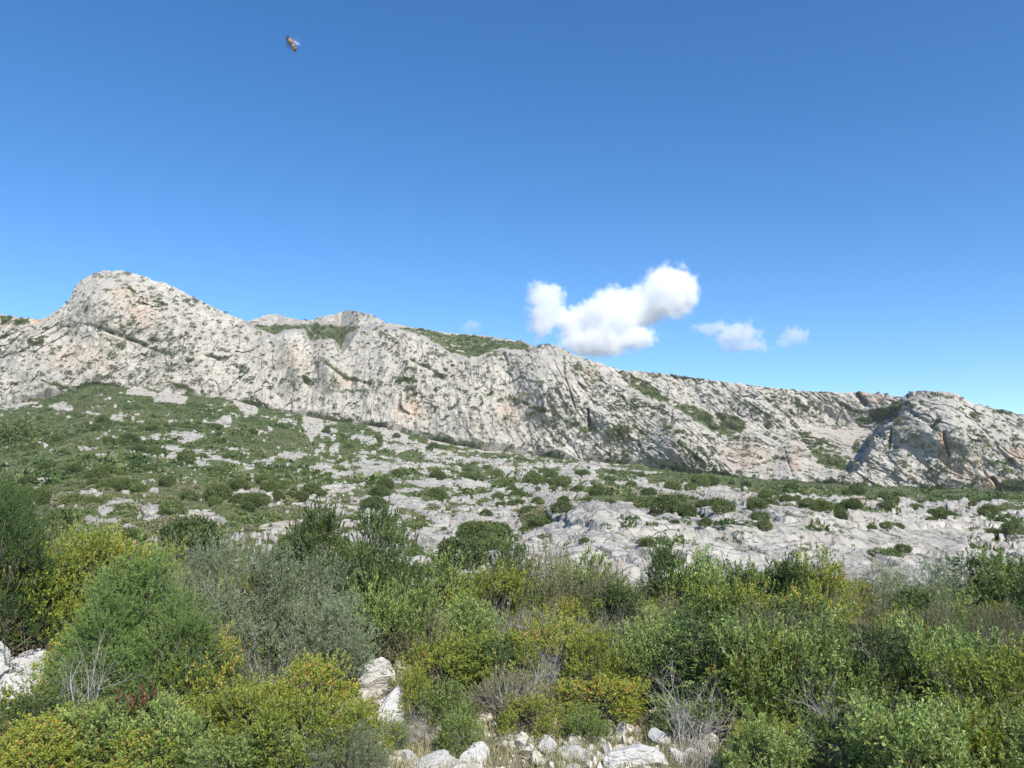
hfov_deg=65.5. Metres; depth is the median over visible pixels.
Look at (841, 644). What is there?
leafy shrub
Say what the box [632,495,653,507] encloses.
maquis bush
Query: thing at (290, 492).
maquis bush
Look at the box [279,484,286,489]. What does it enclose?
maquis bush
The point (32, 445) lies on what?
maquis bush
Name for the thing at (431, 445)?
maquis bush
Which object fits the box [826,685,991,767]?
leafy shrub
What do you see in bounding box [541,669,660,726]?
box leaved shrub
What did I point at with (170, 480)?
maquis bush
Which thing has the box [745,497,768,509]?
maquis bush
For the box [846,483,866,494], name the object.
maquis bush
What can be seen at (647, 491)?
maquis bush
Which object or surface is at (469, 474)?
maquis bush
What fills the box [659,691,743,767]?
dead shrub
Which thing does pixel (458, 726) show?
leafy shrub
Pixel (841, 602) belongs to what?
box leaved shrub
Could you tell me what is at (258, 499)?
maquis bush
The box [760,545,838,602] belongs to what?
mastic shrub
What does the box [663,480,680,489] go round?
maquis bush
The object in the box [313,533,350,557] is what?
maquis bush
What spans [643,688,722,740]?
leafy shrub
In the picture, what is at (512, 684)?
dead shrub
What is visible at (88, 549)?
box leaved shrub
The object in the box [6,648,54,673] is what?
boulder
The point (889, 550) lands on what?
maquis bush
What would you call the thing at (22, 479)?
maquis bush
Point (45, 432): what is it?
maquis bush
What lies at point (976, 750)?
box leaved shrub
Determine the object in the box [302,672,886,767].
gravel
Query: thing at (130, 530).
maquis bush
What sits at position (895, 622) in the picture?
leafy shrub
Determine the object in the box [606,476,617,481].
maquis bush
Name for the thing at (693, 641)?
mastic shrub
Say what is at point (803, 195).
sky
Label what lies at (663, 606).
heath shrub
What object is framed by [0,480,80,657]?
juniper shrub
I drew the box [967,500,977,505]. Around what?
maquis bush
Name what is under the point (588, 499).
maquis bush
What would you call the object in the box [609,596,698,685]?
leafy shrub
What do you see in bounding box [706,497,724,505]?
maquis bush
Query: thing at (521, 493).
maquis bush
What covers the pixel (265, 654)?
leafy shrub
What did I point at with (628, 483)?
maquis bush
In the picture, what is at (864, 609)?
leafy shrub
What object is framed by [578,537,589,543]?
maquis bush
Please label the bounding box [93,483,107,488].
maquis bush
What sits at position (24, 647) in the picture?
leafy shrub
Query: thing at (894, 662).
dead shrub
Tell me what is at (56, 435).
maquis bush
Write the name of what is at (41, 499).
maquis bush
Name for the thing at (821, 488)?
scrub cover
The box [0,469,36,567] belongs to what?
juniper shrub
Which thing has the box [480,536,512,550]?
maquis bush
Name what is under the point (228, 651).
box leaved shrub
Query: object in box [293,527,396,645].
mastic shrub
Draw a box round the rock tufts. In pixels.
[0,388,1014,583]
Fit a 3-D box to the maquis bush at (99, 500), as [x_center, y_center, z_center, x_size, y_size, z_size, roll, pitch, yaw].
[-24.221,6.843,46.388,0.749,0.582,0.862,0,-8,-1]
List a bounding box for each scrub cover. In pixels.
[0,384,1023,506]
[1,473,1023,597]
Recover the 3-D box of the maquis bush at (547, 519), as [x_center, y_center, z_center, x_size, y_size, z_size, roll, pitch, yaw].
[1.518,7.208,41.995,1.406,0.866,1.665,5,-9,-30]
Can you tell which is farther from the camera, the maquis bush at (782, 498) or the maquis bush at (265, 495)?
the maquis bush at (265, 495)
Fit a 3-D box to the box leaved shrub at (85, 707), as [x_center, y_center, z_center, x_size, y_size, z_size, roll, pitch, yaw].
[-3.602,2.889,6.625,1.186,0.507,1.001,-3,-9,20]
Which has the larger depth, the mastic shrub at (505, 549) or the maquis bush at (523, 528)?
the maquis bush at (523, 528)
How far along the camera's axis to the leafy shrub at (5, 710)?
6.44 m
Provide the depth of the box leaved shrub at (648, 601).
11.75 m
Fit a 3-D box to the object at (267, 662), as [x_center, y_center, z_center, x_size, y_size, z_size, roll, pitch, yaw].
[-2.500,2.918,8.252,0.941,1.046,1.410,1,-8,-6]
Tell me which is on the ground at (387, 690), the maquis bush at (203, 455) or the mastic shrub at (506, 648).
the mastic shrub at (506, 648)
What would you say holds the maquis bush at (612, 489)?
on the hillside
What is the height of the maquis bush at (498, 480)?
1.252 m
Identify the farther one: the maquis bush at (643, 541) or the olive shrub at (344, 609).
the maquis bush at (643, 541)
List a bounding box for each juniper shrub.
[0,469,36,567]
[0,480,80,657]
[10,485,53,552]
[11,525,216,690]
[22,573,162,709]
[43,652,85,724]
[53,609,186,716]
[110,578,246,702]
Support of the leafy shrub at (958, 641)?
on the ground at (387, 690)
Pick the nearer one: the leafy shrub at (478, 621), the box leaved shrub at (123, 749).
the box leaved shrub at (123, 749)
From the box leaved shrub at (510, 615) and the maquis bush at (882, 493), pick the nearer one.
the box leaved shrub at (510, 615)
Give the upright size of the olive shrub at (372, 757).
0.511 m
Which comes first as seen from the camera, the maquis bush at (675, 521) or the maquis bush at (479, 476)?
the maquis bush at (675, 521)
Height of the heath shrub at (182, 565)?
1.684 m
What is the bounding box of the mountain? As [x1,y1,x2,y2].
[0,270,1023,492]
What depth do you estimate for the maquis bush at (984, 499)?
96.63 m
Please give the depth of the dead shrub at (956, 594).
11.31 m
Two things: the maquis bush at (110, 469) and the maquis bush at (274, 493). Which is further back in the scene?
the maquis bush at (110, 469)
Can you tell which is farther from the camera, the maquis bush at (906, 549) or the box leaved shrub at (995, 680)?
the maquis bush at (906, 549)
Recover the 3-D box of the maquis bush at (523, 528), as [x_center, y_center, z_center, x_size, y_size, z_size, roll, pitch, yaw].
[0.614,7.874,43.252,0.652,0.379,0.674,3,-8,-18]
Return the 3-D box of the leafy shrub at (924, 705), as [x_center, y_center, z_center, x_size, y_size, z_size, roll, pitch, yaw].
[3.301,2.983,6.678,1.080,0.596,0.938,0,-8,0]
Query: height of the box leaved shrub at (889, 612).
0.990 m
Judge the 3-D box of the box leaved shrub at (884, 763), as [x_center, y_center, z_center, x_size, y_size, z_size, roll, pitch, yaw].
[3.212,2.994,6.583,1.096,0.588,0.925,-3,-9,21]
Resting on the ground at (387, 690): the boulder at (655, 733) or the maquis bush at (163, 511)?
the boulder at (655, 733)
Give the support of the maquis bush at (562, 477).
on the hillside
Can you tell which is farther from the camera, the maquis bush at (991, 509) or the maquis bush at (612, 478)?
the maquis bush at (612, 478)
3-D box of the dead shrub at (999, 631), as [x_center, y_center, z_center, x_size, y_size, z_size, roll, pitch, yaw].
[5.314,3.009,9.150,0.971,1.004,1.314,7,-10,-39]
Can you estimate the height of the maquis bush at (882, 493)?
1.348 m
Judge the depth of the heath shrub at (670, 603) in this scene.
11.92 m
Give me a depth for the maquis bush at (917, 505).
57.86 m
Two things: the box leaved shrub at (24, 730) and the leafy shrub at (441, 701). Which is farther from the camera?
the leafy shrub at (441, 701)
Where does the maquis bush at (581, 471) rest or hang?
on the hillside
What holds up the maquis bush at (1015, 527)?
on the hillside
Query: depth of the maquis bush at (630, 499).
54.99 m
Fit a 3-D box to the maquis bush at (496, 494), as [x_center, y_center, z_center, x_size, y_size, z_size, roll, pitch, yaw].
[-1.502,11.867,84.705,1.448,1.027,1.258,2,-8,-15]
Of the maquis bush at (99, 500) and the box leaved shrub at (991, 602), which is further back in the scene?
the maquis bush at (99, 500)
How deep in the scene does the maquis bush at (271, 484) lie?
65.71 m
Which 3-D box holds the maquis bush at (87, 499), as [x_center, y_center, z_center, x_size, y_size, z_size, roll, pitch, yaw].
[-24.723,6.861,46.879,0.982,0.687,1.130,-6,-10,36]
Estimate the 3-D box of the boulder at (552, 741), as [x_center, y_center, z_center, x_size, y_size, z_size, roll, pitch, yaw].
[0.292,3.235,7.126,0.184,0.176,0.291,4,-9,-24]
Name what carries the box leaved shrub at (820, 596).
on the ground at (387, 690)
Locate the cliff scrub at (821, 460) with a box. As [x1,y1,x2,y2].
[0,271,1023,490]
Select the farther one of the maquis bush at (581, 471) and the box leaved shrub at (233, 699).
the maquis bush at (581, 471)
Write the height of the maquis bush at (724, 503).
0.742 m
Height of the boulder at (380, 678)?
0.510 m
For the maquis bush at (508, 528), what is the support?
on the hillside
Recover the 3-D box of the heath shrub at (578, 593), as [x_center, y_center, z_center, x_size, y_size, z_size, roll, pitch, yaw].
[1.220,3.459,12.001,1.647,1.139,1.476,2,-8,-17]
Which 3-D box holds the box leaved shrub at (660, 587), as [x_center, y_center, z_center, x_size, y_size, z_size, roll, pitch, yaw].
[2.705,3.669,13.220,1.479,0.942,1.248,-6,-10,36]
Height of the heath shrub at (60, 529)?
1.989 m
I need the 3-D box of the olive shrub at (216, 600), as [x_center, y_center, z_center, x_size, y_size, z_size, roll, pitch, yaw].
[-3.479,2.771,8.678,1.494,1.548,1.572,8,-11,-43]
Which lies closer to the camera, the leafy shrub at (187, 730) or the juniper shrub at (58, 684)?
the leafy shrub at (187, 730)
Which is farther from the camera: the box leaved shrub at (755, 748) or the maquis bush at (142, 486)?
the maquis bush at (142, 486)
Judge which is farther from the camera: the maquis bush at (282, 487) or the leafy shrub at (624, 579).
the maquis bush at (282, 487)
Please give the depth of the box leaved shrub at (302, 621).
9.50 m
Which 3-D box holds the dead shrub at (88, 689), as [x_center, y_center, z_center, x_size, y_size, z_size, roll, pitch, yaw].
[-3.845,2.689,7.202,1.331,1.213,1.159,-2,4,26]
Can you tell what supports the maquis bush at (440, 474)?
on the hillside
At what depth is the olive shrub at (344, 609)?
8.57 m
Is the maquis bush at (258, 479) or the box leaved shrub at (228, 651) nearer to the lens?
the box leaved shrub at (228, 651)
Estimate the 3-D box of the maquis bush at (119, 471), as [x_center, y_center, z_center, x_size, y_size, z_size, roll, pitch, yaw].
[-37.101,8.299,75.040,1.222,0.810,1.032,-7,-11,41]
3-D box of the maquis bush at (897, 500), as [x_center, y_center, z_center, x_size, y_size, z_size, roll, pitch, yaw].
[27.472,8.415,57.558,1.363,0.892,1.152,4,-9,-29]
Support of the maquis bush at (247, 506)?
on the hillside
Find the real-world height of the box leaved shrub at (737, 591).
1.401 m
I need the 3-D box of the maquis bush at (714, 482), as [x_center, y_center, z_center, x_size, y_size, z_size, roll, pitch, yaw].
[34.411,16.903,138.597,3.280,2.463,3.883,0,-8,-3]
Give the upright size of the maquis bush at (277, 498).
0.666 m
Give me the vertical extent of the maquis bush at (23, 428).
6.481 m
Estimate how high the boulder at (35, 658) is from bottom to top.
0.568 m
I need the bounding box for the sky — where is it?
[0,0,1023,414]
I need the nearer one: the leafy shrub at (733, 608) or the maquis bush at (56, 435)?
the leafy shrub at (733, 608)
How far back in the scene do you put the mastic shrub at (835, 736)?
6.50 m
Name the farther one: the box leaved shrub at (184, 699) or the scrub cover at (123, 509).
the scrub cover at (123, 509)
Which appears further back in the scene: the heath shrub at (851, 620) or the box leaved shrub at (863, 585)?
the box leaved shrub at (863, 585)
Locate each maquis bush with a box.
[0,417,39,440]
[16,475,37,484]
[18,485,34,494]
[19,525,56,553]
[20,457,31,462]
[24,486,57,502]
[27,443,37,447]
[31,496,49,504]
[35,415,45,419]
[35,461,53,471]
[41,430,49,434]
[41,505,87,526]
[44,519,68,535]
[50,432,65,440]
[56,492,85,505]
[64,462,83,472]
[82,495,94,504]
[83,466,109,479]
[85,477,98,487]
[89,497,102,504]
[90,423,102,430]
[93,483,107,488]
[94,415,110,422]
[95,476,118,487]
[98,464,114,472]
[100,435,116,444]
[106,483,125,490]
[110,526,147,543]
[112,468,124,475]
[118,476,140,490]
[120,432,139,441]
[128,459,141,468]
[130,443,145,451]
[130,482,148,493]
[141,465,152,470]
[144,423,161,430]
[146,446,160,452]
[156,499,189,518]
[158,474,176,485]
[158,514,224,559]
[159,508,170,514]
[176,448,196,462]
[179,489,199,500]
[197,452,208,457]
[200,482,234,499]
[206,496,223,506]
[210,423,223,429]
[226,478,250,490]
[228,492,245,503]
[238,491,265,506]
[238,501,256,511]
[247,428,258,434]
[251,491,271,505]
[254,473,272,483]
[256,497,271,506]
[259,480,278,491]
[271,476,279,482]
[271,491,283,496]
[273,494,289,501]
[275,533,329,560]
[276,527,298,550]
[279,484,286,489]
[281,480,290,485]
[285,490,294,497]
[293,490,308,501]
[300,482,321,494]
[301,470,312,474]
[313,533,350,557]
[317,489,328,496]
[319,476,334,483]
[322,428,331,432]
[342,442,355,448]
[358,495,389,509]
[366,484,391,496]
[372,434,382,440]
[375,477,393,485]
[381,481,393,488]
[391,468,403,476]
[392,432,400,437]
[426,487,448,500]
[427,442,438,449]
[428,469,446,478]
[435,532,491,570]
[455,520,497,538]
[459,471,475,479]
[462,487,473,493]
[463,466,473,471]
[466,520,507,541]
[470,529,497,540]
[474,472,484,480]
[479,508,493,515]
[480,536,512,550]
[489,468,503,477]
[491,491,503,498]
[493,478,507,484]
[494,521,514,534]
[510,490,524,497]
[517,499,525,503]
[517,504,539,515]
[518,526,528,530]
[521,471,543,484]
[526,513,553,527]
[532,496,542,501]
[543,469,558,477]
[545,478,555,484]
[547,485,558,490]
[549,499,572,514]
[555,474,571,486]
[557,495,569,501]
[569,485,582,492]
[578,468,590,475]
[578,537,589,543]
[584,496,593,501]
[589,484,605,495]
[604,498,615,503]
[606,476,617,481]
[607,483,619,491]
[624,496,636,502]
[626,480,637,485]
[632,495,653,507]
[636,472,645,476]
[637,537,657,546]
[640,487,656,495]
[647,493,680,514]
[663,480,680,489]
[672,519,679,523]
[675,502,696,516]
[683,482,697,490]
[690,473,710,487]
[694,498,709,507]
[697,516,712,527]
[703,474,719,485]
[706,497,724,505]
[710,499,736,513]
[740,480,751,486]
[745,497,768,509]
[750,510,769,520]
[756,519,773,529]
[758,488,773,499]
[763,497,780,505]
[779,493,792,502]
[782,481,800,490]
[790,495,799,501]
[797,497,813,508]
[800,491,809,495]
[809,497,834,511]
[833,509,848,519]
[835,498,855,511]
[840,488,852,495]
[844,497,864,509]
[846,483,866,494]
[866,524,877,529]
[876,490,889,499]
[877,500,896,511]
[878,520,892,529]
[879,546,903,557]
[884,494,900,505]
[893,522,904,528]
[894,543,912,553]
[909,503,924,509]
[925,516,936,519]
[927,507,947,518]
[938,511,958,518]
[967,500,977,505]
[976,503,1000,517]
[979,497,988,501]
[984,527,1005,539]
[995,516,1005,521]
[996,478,1023,490]
[1001,519,1023,535]
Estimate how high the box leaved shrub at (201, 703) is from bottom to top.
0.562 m
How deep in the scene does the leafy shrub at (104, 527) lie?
12.98 m
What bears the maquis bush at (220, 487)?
on the hillside
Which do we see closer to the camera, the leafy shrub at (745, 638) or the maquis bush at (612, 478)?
the leafy shrub at (745, 638)
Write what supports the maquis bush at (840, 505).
on the hillside
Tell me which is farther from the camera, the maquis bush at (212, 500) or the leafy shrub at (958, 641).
the maquis bush at (212, 500)
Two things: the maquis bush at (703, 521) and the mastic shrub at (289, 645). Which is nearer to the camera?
the mastic shrub at (289, 645)
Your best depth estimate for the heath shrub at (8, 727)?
6.50 m
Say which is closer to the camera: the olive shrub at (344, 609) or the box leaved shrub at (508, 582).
the olive shrub at (344, 609)
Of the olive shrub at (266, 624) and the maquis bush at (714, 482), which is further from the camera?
the maquis bush at (714, 482)
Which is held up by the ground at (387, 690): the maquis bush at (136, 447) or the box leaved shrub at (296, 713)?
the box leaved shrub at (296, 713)
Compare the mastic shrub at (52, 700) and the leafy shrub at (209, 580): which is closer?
the mastic shrub at (52, 700)
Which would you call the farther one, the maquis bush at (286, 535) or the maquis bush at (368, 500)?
the maquis bush at (368, 500)
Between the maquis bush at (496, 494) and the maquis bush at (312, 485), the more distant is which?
the maquis bush at (496, 494)
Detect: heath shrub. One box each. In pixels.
[0,710,43,767]
[2,513,113,643]
[137,535,207,587]
[213,559,283,594]
[373,598,467,681]
[458,666,564,732]
[474,534,601,630]
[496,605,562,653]
[523,610,610,675]
[541,576,622,623]
[557,548,648,630]
[582,611,673,684]
[633,592,694,634]
[644,590,695,622]
[730,590,849,703]
[814,586,912,631]
[820,582,869,627]
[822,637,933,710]
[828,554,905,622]
[839,627,891,684]
[848,617,877,637]
[909,589,1019,647]
[945,596,1023,659]
[958,600,1023,654]
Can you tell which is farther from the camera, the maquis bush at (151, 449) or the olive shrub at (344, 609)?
the maquis bush at (151, 449)
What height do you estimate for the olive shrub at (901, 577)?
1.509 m
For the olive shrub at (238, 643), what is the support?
on the ground at (387, 690)
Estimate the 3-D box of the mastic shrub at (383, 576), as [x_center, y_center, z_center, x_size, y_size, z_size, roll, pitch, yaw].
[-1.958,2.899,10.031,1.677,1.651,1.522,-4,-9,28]
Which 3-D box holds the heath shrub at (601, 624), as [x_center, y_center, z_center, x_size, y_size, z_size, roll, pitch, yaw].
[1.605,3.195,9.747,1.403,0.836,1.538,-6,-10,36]
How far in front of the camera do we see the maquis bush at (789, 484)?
119.49 m
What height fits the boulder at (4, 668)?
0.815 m
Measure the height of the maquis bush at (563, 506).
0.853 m
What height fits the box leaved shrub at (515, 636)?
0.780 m
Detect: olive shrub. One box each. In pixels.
[136,568,281,692]
[142,523,325,671]
[177,586,374,718]
[195,612,269,695]
[216,540,386,678]
[260,583,391,703]
[298,717,398,767]
[377,713,416,750]
[867,549,987,621]
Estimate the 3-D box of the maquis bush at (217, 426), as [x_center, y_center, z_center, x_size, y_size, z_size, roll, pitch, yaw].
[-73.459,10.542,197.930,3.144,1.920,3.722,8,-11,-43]
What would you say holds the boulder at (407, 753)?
on the ground at (387, 690)
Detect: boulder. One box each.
[0,641,10,671]
[0,656,9,678]
[0,672,33,700]
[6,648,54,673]
[23,653,45,689]
[357,657,395,691]
[377,685,405,731]
[378,740,389,761]
[394,661,411,685]
[400,751,416,763]
[406,749,451,767]
[446,757,461,767]
[459,741,489,762]
[535,734,556,753]
[554,745,592,763]
[603,744,668,767]
[615,720,627,738]
[647,727,671,746]
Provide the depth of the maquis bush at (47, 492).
53.26 m
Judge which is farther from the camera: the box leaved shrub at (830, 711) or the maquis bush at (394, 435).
the maquis bush at (394, 435)
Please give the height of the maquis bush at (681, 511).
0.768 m
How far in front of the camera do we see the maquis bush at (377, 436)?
254.23 m
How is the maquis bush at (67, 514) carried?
on the hillside
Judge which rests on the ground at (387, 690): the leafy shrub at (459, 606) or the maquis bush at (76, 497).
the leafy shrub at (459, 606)
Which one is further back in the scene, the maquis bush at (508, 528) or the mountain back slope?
the mountain back slope
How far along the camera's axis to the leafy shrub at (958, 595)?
11.16 m
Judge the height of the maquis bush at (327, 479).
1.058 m
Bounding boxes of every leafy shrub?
[0,706,25,760]
[5,608,50,654]
[38,688,181,767]
[68,511,150,584]
[103,680,219,767]
[159,716,283,767]
[163,686,204,705]
[182,566,237,598]
[237,631,316,691]
[246,721,329,767]
[337,554,450,671]
[407,674,482,729]
[420,541,486,631]
[422,587,511,665]
[432,697,486,758]
[439,586,503,644]
[524,539,636,620]
[550,697,619,745]
[604,571,637,592]
[605,610,700,709]
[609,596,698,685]
[642,577,657,599]
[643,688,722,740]
[644,634,731,707]
[657,535,734,616]
[698,601,855,733]
[702,544,798,601]
[703,595,779,642]
[704,575,731,623]
[713,701,818,767]
[778,603,902,723]
[823,676,986,726]
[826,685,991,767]
[844,703,940,767]
[849,594,880,627]
[867,606,950,685]
[884,602,1012,714]
[920,684,1023,752]
[922,579,1000,640]
[963,523,1023,621]
[977,695,1023,767]
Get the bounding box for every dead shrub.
[0,611,152,732]
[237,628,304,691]
[394,698,442,747]
[433,583,519,644]
[475,643,549,717]
[493,598,567,640]
[497,622,586,709]
[499,618,580,686]
[510,593,602,690]
[534,609,614,687]
[573,599,644,656]
[636,643,743,753]
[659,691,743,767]
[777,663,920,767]
[847,604,944,708]
[919,567,1010,626]
[937,603,1021,646]
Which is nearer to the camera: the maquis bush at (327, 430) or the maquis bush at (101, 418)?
the maquis bush at (101, 418)
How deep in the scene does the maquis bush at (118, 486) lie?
58.52 m
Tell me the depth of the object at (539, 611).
10.13 m
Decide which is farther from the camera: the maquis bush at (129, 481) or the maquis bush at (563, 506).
the maquis bush at (129, 481)
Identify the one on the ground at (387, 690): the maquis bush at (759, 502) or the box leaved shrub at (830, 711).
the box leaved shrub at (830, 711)
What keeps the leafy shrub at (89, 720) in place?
on the ground at (387, 690)
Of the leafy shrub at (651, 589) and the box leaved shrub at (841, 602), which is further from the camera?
the leafy shrub at (651, 589)
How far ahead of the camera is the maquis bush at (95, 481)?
61.99 m
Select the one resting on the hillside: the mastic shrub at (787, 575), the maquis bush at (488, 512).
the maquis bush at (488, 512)
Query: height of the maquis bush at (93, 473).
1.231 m
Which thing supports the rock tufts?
on the hillside
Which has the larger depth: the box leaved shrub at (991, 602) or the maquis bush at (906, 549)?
the maquis bush at (906, 549)
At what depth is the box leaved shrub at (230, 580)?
12.22 m
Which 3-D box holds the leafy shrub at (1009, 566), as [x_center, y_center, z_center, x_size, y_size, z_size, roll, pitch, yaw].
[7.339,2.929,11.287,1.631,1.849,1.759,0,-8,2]
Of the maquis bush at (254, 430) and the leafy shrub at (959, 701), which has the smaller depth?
the leafy shrub at (959, 701)
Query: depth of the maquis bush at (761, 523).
30.84 m
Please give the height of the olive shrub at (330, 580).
1.728 m
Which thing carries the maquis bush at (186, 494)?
on the hillside
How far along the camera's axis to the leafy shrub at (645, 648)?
8.48 m
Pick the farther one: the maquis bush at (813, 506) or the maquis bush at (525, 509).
the maquis bush at (525, 509)
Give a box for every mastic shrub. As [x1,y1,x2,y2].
[0,686,79,745]
[253,618,314,694]
[278,482,353,600]
[292,547,419,680]
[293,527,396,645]
[345,482,415,591]
[375,541,443,660]
[381,615,446,667]
[431,631,543,700]
[482,523,546,613]
[573,573,650,642]
[630,530,697,616]
[633,601,823,735]
[644,586,753,643]
[755,584,867,696]
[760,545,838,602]
[780,707,890,767]
[838,608,943,718]
[864,578,960,628]
[916,618,1015,684]
[926,539,1021,605]
[999,561,1023,638]
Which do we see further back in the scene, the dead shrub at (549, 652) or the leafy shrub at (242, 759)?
the dead shrub at (549, 652)
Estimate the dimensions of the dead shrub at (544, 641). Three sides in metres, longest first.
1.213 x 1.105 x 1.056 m
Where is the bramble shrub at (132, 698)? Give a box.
[88,680,183,767]
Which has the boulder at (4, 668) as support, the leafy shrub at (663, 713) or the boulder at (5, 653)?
the boulder at (5, 653)
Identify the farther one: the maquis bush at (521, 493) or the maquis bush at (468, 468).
the maquis bush at (468, 468)
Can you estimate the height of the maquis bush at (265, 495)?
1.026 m
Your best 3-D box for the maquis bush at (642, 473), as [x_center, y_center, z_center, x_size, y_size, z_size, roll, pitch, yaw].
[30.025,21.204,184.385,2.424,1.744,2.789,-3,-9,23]
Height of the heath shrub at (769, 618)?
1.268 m
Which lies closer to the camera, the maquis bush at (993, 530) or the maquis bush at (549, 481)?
the maquis bush at (993, 530)
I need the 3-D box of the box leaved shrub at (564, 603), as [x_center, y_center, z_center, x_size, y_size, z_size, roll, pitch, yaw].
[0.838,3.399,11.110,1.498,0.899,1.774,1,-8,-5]
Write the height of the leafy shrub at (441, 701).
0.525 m
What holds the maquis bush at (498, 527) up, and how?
on the hillside
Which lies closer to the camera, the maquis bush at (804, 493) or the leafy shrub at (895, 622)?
the leafy shrub at (895, 622)
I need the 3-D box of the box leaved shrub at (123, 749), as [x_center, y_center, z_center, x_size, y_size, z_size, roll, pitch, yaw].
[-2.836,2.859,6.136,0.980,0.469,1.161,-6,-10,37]
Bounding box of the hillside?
[0,385,1023,606]
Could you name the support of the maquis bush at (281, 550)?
on the hillside
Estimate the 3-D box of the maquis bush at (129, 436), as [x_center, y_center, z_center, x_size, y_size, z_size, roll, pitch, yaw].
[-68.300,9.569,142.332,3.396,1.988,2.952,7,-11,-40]
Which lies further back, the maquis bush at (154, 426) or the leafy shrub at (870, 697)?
the maquis bush at (154, 426)
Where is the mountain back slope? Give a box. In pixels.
[71,294,919,396]
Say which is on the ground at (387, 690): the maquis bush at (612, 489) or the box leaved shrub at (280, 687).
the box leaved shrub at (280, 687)
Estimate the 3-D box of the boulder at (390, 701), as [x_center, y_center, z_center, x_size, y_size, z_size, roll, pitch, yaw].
[-1.181,3.223,7.780,0.294,0.511,0.564,0,-8,-1]
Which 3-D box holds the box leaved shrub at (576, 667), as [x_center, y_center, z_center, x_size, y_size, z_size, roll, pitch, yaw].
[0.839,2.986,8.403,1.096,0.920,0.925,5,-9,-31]
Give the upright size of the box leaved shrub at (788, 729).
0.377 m
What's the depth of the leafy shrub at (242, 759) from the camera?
5.97 m
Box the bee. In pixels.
[286,35,296,51]
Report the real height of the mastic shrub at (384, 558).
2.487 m
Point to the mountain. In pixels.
(847, 435)
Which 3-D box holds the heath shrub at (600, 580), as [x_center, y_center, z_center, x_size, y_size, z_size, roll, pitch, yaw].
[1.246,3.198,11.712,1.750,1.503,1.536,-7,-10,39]
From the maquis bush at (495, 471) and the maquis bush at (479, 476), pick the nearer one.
the maquis bush at (479, 476)
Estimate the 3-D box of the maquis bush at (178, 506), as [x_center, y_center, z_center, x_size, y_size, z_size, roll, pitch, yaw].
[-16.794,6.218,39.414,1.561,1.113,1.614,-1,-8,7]
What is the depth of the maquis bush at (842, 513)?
34.82 m
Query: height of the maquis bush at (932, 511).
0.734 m
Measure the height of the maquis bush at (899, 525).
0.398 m
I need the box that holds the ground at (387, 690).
[0,607,987,767]
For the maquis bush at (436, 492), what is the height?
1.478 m
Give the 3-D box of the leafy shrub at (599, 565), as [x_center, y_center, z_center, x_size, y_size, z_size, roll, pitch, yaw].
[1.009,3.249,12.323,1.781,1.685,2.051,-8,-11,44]
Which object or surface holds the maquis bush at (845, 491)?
on the hillside
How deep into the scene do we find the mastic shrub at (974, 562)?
12.29 m
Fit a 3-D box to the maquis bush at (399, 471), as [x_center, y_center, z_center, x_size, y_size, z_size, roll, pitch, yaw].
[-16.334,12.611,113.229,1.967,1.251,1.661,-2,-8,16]
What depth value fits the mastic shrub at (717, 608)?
9.79 m
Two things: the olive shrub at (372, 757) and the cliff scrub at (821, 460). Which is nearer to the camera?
the olive shrub at (372, 757)
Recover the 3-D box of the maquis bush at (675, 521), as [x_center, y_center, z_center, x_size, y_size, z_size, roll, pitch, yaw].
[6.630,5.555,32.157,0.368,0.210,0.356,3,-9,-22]
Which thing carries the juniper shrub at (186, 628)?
on the ground at (387, 690)
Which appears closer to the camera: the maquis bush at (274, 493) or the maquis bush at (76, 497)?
the maquis bush at (76, 497)
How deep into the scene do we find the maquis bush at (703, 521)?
30.68 m
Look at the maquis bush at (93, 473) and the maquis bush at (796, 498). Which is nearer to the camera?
the maquis bush at (796, 498)
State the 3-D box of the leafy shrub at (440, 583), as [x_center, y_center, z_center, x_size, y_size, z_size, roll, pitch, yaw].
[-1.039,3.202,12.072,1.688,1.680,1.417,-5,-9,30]
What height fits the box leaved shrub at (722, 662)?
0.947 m
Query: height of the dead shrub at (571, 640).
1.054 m
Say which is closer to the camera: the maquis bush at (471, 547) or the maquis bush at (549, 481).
the maquis bush at (471, 547)
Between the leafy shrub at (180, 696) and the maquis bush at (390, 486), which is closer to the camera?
the leafy shrub at (180, 696)
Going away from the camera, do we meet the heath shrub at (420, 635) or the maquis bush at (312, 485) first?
the heath shrub at (420, 635)
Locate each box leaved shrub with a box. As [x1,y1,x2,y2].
[0,527,116,656]
[0,582,47,654]
[0,676,66,727]
[0,704,103,767]
[0,722,96,767]
[10,694,126,751]
[25,520,156,648]
[27,600,140,698]
[60,720,201,767]
[68,530,187,605]
[102,692,194,748]
[142,682,271,754]
[143,619,259,723]
[184,678,275,767]
[196,669,327,747]
[216,572,282,611]
[235,681,379,767]
[241,570,265,604]
[248,694,345,746]
[259,605,346,660]
[266,646,380,734]
[328,694,407,767]
[387,628,500,696]
[389,664,438,723]
[434,556,545,630]
[443,622,564,705]
[489,604,539,631]
[491,691,574,749]
[512,603,607,691]
[525,592,613,651]
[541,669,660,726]
[550,622,649,709]
[611,597,658,619]
[643,579,687,607]
[675,572,788,639]
[683,646,789,739]
[716,622,837,725]
[721,716,843,767]
[726,716,810,767]
[756,586,864,639]
[765,542,879,629]
[771,579,857,633]
[806,701,876,746]
[826,575,882,600]
[835,706,947,767]
[854,602,934,661]
[905,629,1023,766]
[910,703,1007,767]
[932,698,1023,767]
[949,646,1023,722]
[967,596,1020,629]
[992,623,1023,657]

